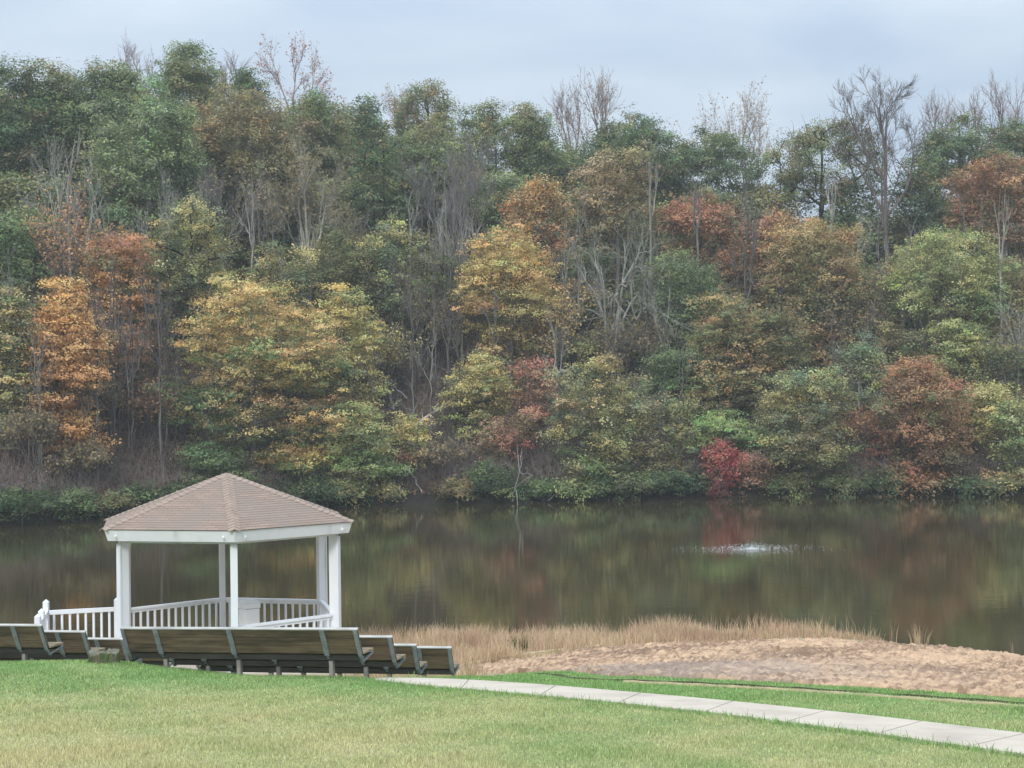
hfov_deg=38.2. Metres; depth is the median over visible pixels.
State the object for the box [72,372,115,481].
bare sapling
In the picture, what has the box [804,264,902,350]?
deciduous tree
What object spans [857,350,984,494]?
deciduous tree
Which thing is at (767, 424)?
deciduous tree
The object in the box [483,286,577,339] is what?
deciduous tree
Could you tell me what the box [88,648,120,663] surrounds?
boulder
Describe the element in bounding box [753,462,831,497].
shrub
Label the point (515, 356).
deciduous tree
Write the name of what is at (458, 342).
bare sapling
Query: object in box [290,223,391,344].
deciduous tree
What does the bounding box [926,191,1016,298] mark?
deciduous tree
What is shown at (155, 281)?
deciduous tree
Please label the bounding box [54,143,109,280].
bare tree
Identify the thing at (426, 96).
deciduous tree
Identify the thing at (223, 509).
gazebo
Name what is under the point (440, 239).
bare sapling
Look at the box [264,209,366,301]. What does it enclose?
deciduous tree
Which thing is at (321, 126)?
deciduous tree
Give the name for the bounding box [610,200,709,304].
deciduous tree
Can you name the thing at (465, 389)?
deciduous tree
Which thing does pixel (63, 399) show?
bare sapling
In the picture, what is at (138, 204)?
deciduous tree
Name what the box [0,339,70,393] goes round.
deciduous tree
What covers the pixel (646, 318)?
bare sapling
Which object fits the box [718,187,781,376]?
bare tree
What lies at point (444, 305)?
bare sapling
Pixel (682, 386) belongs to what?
bare sapling
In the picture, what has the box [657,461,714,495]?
shrub
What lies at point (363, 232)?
bare sapling
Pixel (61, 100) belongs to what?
deciduous tree
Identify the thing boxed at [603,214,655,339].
bare sapling
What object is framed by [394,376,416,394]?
bare sapling
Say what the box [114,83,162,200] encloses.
deciduous tree
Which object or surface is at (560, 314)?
tree
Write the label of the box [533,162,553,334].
bare sapling
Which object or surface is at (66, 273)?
deciduous tree
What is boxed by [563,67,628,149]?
bare tree
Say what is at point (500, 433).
deciduous tree
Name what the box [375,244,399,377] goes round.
bare sapling
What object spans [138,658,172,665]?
bench
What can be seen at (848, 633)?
dry weed
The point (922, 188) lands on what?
deciduous tree
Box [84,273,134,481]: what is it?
bare sapling
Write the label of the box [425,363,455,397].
bare sapling
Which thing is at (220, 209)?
deciduous tree
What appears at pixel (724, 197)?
deciduous tree
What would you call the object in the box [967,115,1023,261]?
deciduous tree
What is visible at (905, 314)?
bare tree
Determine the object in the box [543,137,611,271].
deciduous tree
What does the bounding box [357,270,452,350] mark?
deciduous tree
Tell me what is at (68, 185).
bare sapling
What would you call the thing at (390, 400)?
fallen tree
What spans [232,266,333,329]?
deciduous tree
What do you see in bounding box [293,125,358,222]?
deciduous tree
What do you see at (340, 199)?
deciduous tree
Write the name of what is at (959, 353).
deciduous tree
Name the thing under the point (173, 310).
deciduous tree
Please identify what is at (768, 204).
deciduous tree
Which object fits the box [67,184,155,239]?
deciduous tree
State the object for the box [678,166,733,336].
bare sapling
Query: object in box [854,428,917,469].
shrub
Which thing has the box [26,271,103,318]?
deciduous tree
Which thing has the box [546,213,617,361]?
bare sapling
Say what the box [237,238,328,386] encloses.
deciduous tree
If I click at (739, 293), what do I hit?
deciduous tree
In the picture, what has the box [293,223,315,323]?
bare sapling
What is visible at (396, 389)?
fallen tree
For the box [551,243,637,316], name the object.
deciduous tree
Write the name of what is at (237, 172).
deciduous tree
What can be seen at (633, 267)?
bare tree
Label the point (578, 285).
bare tree
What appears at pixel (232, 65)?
bare tree
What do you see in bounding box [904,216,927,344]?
bare sapling
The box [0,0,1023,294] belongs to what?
sky
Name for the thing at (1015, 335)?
bare tree
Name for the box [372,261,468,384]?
tree
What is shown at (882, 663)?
sand
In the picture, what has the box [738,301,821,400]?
deciduous tree
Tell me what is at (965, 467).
undergrowth
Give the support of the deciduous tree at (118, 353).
on the hillside
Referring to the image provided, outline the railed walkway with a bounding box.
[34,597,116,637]
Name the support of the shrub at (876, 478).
on the hillside
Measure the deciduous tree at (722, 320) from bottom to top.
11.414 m
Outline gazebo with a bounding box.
[99,473,355,669]
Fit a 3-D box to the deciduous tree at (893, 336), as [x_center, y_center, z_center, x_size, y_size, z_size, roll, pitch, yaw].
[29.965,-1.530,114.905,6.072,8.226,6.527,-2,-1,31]
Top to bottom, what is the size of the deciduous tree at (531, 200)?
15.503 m
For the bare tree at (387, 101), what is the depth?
162.31 m
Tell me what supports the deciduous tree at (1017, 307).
on the hillside
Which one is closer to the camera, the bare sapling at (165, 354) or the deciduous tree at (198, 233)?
the bare sapling at (165, 354)
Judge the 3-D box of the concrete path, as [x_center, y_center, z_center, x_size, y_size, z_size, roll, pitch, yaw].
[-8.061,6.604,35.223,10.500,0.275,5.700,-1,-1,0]
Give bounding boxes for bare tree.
[0,401,62,488]
[12,131,82,272]
[18,178,121,314]
[27,185,134,292]
[32,428,116,488]
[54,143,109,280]
[73,377,134,419]
[118,30,167,94]
[121,372,185,444]
[123,298,183,367]
[132,154,189,308]
[188,153,274,309]
[207,48,251,146]
[245,154,299,311]
[247,112,368,266]
[253,30,348,119]
[353,311,432,411]
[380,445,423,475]
[381,83,423,266]
[392,99,521,333]
[399,435,480,478]
[417,174,465,361]
[424,299,496,374]
[539,184,714,383]
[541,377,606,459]
[543,196,642,388]
[546,80,581,150]
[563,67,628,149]
[633,264,771,459]
[669,77,785,186]
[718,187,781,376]
[825,64,930,271]
[834,262,923,346]
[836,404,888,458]
[838,209,876,313]
[898,85,963,229]
[898,254,949,351]
[951,83,999,203]
[969,67,1023,149]
[985,275,1023,399]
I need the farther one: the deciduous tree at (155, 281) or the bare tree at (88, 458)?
the deciduous tree at (155, 281)
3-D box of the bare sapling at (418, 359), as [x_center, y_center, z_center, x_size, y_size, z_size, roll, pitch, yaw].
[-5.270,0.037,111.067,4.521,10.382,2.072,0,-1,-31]
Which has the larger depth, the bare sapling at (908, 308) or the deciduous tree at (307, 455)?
the bare sapling at (908, 308)
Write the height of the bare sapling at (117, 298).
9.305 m
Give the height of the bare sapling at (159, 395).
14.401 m
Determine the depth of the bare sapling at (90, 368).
96.27 m
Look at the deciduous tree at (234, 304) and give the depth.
102.18 m
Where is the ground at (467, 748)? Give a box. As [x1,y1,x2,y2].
[0,637,1023,767]
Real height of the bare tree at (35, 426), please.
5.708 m
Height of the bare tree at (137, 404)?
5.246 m
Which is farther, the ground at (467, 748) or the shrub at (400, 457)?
the shrub at (400, 457)
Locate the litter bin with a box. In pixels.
[238,599,259,624]
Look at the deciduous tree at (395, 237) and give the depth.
119.80 m
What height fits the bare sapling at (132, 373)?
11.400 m
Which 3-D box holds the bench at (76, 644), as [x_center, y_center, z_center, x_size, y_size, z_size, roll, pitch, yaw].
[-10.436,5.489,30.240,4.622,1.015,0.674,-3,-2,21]
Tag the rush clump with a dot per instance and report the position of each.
(515, 642)
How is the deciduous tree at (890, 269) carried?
on the hillside
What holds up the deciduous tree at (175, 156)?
on the hillside
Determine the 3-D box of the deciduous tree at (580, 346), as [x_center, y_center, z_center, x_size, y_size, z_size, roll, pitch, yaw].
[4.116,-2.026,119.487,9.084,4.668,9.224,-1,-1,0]
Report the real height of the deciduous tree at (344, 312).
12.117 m
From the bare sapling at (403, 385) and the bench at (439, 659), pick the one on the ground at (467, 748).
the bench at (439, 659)
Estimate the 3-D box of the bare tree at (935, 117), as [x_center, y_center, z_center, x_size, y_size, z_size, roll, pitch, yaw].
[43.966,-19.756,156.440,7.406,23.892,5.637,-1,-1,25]
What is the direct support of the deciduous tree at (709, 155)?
on the hillside
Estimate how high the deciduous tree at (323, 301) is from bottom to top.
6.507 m
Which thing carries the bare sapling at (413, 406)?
on the hillside
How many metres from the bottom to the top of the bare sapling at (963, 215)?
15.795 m
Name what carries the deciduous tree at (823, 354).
on the hillside
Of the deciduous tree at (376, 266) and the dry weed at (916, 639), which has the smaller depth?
the dry weed at (916, 639)
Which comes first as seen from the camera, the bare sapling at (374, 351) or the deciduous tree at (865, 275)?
the bare sapling at (374, 351)
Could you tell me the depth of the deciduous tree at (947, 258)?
116.57 m
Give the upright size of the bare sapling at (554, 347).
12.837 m
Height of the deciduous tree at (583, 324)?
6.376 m
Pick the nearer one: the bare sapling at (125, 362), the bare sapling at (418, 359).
the bare sapling at (125, 362)
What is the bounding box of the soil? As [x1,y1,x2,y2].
[492,673,1023,703]
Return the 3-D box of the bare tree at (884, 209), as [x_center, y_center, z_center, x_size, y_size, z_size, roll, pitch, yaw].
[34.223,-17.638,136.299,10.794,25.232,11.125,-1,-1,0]
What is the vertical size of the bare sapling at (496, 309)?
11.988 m
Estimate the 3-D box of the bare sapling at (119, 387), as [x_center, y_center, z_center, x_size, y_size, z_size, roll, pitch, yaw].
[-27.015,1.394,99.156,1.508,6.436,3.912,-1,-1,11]
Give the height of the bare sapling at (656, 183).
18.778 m
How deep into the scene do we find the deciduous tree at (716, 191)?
145.40 m
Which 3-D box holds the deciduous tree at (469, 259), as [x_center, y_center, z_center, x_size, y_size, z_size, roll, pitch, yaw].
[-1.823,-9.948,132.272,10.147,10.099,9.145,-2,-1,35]
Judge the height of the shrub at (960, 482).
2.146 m
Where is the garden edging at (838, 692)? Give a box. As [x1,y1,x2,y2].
[623,680,1023,706]
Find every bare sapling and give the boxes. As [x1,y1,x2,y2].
[0,237,52,307]
[0,340,54,488]
[1,358,24,450]
[8,377,69,488]
[21,128,84,281]
[23,315,56,481]
[43,337,74,462]
[72,302,102,479]
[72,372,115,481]
[76,253,118,438]
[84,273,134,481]
[88,285,133,434]
[91,220,112,338]
[94,358,126,450]
[100,289,125,376]
[104,313,135,460]
[106,255,150,412]
[108,275,151,368]
[113,317,144,447]
[114,301,151,467]
[114,360,145,413]
[119,304,212,444]
[125,205,161,318]
[138,271,172,478]
[140,286,175,448]
[142,355,176,473]
[147,321,199,414]
[161,344,189,438]
[162,333,182,435]
[192,176,256,281]
[229,168,261,323]
[255,210,287,376]
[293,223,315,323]
[352,332,381,446]
[356,198,405,326]
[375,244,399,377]
[383,204,428,357]
[384,376,436,445]
[387,275,427,421]
[388,248,421,389]
[393,370,420,408]
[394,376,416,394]
[397,321,433,417]
[399,190,421,368]
[404,299,459,439]
[411,316,457,438]
[417,265,475,402]
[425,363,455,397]
[430,193,452,350]
[435,277,456,387]
[442,180,463,360]
[449,282,472,372]
[449,320,478,433]
[451,194,533,382]
[461,286,481,374]
[463,211,496,375]
[470,196,516,347]
[476,276,500,414]
[496,330,521,392]
[524,303,568,474]
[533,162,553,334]
[543,312,578,450]
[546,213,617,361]
[594,299,645,426]
[595,135,661,283]
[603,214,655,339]
[635,266,660,383]
[638,382,651,423]
[657,310,681,425]
[658,332,697,464]
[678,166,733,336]
[700,176,754,277]
[759,223,794,333]
[786,323,808,407]
[791,160,840,368]
[807,313,840,447]
[832,330,868,446]
[870,198,892,335]
[890,269,934,359]
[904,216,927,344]
[915,311,930,353]
[922,314,947,415]
[957,190,996,318]
[980,191,1018,378]
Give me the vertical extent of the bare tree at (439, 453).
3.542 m
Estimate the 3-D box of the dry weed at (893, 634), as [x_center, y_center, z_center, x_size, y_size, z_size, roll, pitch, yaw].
[9.808,6.354,38.058,0.221,0.670,0.335,-1,-1,0]
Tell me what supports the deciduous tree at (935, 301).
on the hillside
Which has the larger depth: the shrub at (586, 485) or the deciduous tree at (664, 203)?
the deciduous tree at (664, 203)
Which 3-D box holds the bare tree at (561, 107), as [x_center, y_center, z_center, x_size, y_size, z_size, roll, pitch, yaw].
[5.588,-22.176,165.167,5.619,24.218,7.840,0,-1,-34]
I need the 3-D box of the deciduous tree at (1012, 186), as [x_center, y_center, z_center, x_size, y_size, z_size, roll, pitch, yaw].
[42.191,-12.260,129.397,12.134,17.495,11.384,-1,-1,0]
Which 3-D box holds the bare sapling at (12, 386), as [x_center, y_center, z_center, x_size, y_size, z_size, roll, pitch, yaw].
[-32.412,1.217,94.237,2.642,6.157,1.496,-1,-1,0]
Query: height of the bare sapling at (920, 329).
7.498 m
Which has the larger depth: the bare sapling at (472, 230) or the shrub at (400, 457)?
the bare sapling at (472, 230)
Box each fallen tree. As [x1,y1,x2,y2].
[382,369,394,409]
[386,372,486,445]
[388,378,406,398]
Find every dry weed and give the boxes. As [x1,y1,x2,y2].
[838,624,885,640]
[889,619,898,641]
[908,624,933,644]
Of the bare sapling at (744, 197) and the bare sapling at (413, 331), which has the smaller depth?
the bare sapling at (413, 331)
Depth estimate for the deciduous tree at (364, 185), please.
132.71 m
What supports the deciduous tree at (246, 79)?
on the hillside
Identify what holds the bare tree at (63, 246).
on the hillside
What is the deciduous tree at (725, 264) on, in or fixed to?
on the hillside
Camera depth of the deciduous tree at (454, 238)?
140.59 m
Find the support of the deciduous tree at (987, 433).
on the hillside
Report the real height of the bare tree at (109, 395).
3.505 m
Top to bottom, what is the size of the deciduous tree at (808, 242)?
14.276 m
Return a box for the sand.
[465,637,1023,697]
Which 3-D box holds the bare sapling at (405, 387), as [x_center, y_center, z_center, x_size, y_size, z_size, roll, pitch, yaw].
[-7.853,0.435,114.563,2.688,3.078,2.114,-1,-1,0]
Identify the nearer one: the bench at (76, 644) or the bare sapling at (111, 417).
the bench at (76, 644)
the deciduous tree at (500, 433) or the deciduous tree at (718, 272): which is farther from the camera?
the deciduous tree at (718, 272)
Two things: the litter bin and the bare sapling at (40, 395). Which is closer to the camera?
the litter bin
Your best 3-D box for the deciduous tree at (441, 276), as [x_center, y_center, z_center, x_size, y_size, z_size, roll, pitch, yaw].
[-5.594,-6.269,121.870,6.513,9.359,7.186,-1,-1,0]
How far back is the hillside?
105.77 m
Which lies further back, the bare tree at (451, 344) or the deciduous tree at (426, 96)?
the deciduous tree at (426, 96)
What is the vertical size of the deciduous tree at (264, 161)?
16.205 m
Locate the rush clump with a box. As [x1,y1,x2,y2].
[505,634,532,651]
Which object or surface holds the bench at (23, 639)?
on the ground at (467, 748)
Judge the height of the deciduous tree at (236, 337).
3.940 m
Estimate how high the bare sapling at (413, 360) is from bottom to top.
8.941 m
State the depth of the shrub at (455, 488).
103.00 m
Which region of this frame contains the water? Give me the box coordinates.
[0,496,1023,655]
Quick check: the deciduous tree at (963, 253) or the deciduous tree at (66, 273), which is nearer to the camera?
the deciduous tree at (66, 273)
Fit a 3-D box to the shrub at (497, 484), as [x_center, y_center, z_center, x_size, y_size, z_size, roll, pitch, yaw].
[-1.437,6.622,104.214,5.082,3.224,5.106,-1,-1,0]
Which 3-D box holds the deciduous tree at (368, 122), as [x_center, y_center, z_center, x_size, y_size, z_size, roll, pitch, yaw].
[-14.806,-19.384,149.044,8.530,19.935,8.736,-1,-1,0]
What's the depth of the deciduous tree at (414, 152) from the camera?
136.29 m
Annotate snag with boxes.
[512,445,531,503]
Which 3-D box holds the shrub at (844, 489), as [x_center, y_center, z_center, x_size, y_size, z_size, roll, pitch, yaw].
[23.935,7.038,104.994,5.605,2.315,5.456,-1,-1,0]
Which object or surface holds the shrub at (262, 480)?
on the hillside
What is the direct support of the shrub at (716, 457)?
on the hillside
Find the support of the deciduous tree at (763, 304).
on the hillside
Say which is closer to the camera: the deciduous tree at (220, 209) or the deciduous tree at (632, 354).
the deciduous tree at (632, 354)
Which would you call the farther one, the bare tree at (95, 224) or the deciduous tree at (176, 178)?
the deciduous tree at (176, 178)
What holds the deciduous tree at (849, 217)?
on the hillside
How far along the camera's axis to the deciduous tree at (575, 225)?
143.13 m
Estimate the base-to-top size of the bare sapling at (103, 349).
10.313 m
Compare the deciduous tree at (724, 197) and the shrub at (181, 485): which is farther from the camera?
the deciduous tree at (724, 197)
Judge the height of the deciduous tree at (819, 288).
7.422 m
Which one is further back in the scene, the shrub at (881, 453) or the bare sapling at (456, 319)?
the bare sapling at (456, 319)
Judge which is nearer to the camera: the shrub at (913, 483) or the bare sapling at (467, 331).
the shrub at (913, 483)
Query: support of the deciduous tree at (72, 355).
on the hillside
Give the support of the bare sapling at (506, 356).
on the hillside
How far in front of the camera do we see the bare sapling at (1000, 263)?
115.87 m
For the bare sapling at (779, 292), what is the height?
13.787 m
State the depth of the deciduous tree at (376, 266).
132.56 m
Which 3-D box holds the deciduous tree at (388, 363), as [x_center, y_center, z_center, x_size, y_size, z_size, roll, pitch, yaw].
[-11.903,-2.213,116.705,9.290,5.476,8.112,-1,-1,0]
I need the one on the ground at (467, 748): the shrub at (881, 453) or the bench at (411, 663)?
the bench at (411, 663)
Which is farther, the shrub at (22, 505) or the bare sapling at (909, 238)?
the bare sapling at (909, 238)
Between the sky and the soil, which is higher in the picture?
the sky
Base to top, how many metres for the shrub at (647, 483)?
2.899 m
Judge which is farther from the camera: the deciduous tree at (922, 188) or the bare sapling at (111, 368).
the deciduous tree at (922, 188)
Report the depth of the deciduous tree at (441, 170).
156.11 m
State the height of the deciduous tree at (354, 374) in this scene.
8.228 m
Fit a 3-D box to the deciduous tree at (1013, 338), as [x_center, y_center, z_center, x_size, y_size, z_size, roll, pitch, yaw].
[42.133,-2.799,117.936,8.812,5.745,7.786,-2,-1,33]
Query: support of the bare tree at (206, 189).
on the hillside
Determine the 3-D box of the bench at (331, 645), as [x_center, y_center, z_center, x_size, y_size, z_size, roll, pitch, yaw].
[-4.708,4.759,26.111,4.702,1.009,0.674,-3,-2,19]
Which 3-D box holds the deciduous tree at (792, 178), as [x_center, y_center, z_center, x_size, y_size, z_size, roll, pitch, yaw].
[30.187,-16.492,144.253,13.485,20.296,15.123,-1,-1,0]
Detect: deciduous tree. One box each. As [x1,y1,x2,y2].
[0,51,67,258]
[0,163,96,272]
[0,172,42,222]
[0,192,75,294]
[0,211,41,311]
[0,272,52,449]
[0,278,62,325]
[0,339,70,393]
[2,274,127,460]
[17,57,93,206]
[22,118,94,214]
[24,223,101,289]
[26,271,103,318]
[47,55,154,191]
[57,219,167,283]
[67,70,224,268]
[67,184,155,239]
[71,226,178,359]
[72,254,183,327]
[73,118,143,226]
[85,321,169,404]
[101,180,193,259]
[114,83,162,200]
[127,193,253,359]
[140,262,374,475]
[145,129,228,219]
[146,38,236,265]
[146,225,232,286]
[149,268,249,335]
[168,435,264,483]
[173,75,317,291]
[176,166,255,275]
[207,332,277,369]
[214,236,295,292]
[216,133,328,298]
[218,129,259,238]
[226,65,280,272]
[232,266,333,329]
[235,183,328,275]
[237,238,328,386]
[241,124,298,237]
[241,318,329,381]
[245,436,340,478]
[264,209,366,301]
[267,271,371,338]
[277,86,371,212]
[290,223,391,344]
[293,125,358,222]
[293,282,401,437]
[295,353,386,432]
[310,174,390,288]
[314,395,416,497]
[319,237,419,309]
[319,324,411,386]
[333,128,437,310]
[338,92,402,210]
[345,215,456,367]
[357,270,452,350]
[374,130,405,272]
[377,112,473,239]
[379,401,442,477]
[383,222,467,296]
[386,77,461,178]
[386,168,467,291]
[394,292,492,337]
[395,142,483,253]
[407,251,477,364]
[421,346,530,441]
[422,163,506,293]
[442,219,576,399]
[443,214,541,326]
[445,96,546,195]
[458,167,537,317]
[461,404,540,468]
[465,341,557,380]
[479,168,571,286]
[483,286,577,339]
[496,173,580,346]
[496,350,564,451]
[503,99,573,214]
[503,240,595,302]
[525,331,618,383]
[531,275,616,335]
[534,338,657,489]
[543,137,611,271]
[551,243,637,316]
[556,169,645,290]
[560,101,697,289]
[563,143,664,306]
[564,308,661,374]
[585,283,680,333]
[595,231,692,317]
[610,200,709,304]
[611,342,740,430]
[619,382,700,488]
[629,241,731,348]
[630,162,686,268]
[638,185,751,330]
[638,321,732,376]
[651,123,781,244]
[655,176,752,284]
[670,253,736,313]
[670,290,813,419]
[672,358,746,438]
[673,271,764,350]
[701,181,757,277]
[704,206,808,334]
[705,351,753,377]
[719,181,812,284]
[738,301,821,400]
[738,393,810,453]
[743,268,828,332]
[750,363,875,493]
[751,214,879,379]
[755,112,894,229]
[773,320,859,381]
[792,208,824,275]
[801,254,875,321]
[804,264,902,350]
[807,178,907,281]
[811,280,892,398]
[823,324,896,422]
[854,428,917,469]
[855,342,954,393]
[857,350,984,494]
[858,259,935,313]
[860,312,926,401]
[861,208,949,272]
[864,257,955,349]
[873,146,950,306]
[873,224,1023,352]
[902,98,1014,231]
[912,270,1007,335]
[912,330,1001,390]
[916,225,1012,317]
[919,313,1008,410]
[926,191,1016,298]
[930,139,1023,275]
[937,255,1023,366]
[937,397,991,447]
[948,376,1023,466]
[964,328,1023,437]
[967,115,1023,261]
[982,196,1023,263]
[986,387,1023,487]
[992,261,1023,330]
[992,318,1023,376]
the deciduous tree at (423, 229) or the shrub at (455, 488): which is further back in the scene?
the deciduous tree at (423, 229)
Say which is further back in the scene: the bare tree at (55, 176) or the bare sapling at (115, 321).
the bare tree at (55, 176)
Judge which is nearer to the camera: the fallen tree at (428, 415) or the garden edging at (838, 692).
the garden edging at (838, 692)
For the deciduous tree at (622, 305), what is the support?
on the hillside
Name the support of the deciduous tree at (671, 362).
on the hillside
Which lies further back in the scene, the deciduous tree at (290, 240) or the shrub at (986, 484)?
the deciduous tree at (290, 240)
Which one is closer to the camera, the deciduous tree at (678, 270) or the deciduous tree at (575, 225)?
the deciduous tree at (678, 270)
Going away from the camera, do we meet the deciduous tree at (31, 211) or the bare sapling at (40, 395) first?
the bare sapling at (40, 395)
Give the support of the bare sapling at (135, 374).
on the hillside
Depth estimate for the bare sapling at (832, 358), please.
110.02 m
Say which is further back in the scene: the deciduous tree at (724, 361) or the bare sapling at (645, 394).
the deciduous tree at (724, 361)
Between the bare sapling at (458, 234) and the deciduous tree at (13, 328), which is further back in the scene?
the bare sapling at (458, 234)
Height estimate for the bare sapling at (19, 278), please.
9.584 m
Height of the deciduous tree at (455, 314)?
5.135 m
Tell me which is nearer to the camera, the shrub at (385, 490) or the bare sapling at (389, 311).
the shrub at (385, 490)
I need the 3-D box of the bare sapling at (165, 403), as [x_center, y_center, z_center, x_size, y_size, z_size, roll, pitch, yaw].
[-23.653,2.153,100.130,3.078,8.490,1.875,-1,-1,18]
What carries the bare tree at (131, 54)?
on the hillside
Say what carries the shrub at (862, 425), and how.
on the hillside
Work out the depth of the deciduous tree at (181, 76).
137.86 m
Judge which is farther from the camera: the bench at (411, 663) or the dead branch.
the dead branch
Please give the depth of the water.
59.43 m
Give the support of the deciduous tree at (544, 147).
on the hillside
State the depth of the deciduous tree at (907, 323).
123.80 m
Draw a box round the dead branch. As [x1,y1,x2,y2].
[402,444,421,490]
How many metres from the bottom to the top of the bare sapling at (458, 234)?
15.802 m
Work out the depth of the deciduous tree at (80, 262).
115.44 m
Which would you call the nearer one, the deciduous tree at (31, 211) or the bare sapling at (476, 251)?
the deciduous tree at (31, 211)
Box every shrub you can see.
[0,479,75,524]
[46,480,113,521]
[72,489,144,519]
[100,479,175,513]
[157,471,231,494]
[234,471,281,490]
[259,471,354,508]
[326,478,375,507]
[364,480,408,501]
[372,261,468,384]
[432,471,478,503]
[461,455,524,500]
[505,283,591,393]
[510,470,582,502]
[549,472,610,501]
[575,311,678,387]
[585,471,631,500]
[592,464,694,500]
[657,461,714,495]
[683,404,765,463]
[690,435,743,497]
[728,444,782,496]
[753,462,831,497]
[810,469,885,497]
[853,462,916,496]
[876,469,955,497]
[922,468,984,496]
[949,471,1005,496]
[969,467,1023,497]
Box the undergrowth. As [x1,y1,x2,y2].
[0,298,1023,511]
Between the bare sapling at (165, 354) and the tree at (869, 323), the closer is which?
the bare sapling at (165, 354)
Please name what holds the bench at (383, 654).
on the ground at (467, 748)
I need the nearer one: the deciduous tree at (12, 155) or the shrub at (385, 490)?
the shrub at (385, 490)
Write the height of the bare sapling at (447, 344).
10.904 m
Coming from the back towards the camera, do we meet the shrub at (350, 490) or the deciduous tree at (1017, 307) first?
the deciduous tree at (1017, 307)
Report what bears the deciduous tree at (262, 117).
on the hillside
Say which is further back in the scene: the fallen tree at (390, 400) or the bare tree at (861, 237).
the bare tree at (861, 237)
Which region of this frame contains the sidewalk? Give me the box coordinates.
[375,677,1023,757]
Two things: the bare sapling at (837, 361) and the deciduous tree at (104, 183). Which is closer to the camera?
the bare sapling at (837, 361)
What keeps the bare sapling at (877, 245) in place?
on the hillside
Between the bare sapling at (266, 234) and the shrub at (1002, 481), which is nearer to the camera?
the shrub at (1002, 481)
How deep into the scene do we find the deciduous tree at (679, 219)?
129.60 m
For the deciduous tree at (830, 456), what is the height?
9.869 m
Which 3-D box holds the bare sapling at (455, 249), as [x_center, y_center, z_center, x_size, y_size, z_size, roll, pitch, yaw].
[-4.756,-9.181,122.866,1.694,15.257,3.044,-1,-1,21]
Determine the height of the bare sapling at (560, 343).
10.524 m
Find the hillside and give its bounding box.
[0,255,1023,525]
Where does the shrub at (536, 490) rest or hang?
on the hillside
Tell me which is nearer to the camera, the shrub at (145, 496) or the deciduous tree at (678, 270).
the shrub at (145, 496)
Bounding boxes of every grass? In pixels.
[343,611,885,677]
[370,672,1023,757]
[372,611,870,670]
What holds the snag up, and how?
in the water
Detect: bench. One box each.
[0,624,63,660]
[0,630,104,660]
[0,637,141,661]
[120,627,373,677]
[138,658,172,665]
[170,635,405,677]
[196,643,426,677]
[265,646,458,676]
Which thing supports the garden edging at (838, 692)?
on the ground at (467, 748)
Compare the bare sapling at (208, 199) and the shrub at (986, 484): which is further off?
the bare sapling at (208, 199)
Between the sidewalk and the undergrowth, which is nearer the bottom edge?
the sidewalk
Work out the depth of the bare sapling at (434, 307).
114.69 m
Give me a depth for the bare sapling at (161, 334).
102.13 m
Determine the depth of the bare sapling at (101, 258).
108.96 m
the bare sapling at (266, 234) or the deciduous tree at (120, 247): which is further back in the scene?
the bare sapling at (266, 234)
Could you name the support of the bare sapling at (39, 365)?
on the hillside
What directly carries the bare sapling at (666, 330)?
on the hillside
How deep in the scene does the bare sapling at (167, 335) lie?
103.02 m
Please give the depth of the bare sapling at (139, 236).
111.92 m
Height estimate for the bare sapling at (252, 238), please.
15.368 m
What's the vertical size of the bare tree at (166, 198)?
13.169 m
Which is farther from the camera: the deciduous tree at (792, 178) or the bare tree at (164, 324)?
the deciduous tree at (792, 178)
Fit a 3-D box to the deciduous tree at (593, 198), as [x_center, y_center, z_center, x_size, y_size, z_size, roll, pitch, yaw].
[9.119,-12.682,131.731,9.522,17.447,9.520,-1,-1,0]
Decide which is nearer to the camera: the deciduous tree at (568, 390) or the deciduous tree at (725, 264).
the deciduous tree at (568, 390)
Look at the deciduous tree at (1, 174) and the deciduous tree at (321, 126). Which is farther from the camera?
the deciduous tree at (321, 126)
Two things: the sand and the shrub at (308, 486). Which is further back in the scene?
the shrub at (308, 486)
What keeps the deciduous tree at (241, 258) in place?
on the hillside
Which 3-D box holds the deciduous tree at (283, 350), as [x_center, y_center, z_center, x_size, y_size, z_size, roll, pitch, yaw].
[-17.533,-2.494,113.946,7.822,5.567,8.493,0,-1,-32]
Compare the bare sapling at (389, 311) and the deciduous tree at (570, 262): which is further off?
the deciduous tree at (570, 262)
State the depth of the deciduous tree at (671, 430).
105.87 m
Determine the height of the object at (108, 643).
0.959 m
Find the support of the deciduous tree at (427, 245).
on the hillside
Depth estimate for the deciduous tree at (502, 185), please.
133.18 m
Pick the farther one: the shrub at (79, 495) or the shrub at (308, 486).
the shrub at (308, 486)
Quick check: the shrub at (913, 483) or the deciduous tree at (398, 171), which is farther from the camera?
the deciduous tree at (398, 171)
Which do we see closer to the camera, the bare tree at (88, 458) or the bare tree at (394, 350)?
the bare tree at (88, 458)
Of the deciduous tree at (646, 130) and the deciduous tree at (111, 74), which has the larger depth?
the deciduous tree at (646, 130)
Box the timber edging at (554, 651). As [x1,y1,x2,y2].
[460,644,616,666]
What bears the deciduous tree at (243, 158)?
on the hillside
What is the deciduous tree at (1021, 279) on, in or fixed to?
on the hillside
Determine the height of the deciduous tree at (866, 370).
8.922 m
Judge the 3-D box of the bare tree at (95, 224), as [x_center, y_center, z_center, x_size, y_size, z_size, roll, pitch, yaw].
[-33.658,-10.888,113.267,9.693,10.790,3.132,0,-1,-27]
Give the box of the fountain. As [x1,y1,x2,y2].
[681,540,822,552]
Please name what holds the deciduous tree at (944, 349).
on the hillside
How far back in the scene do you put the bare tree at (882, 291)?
120.79 m

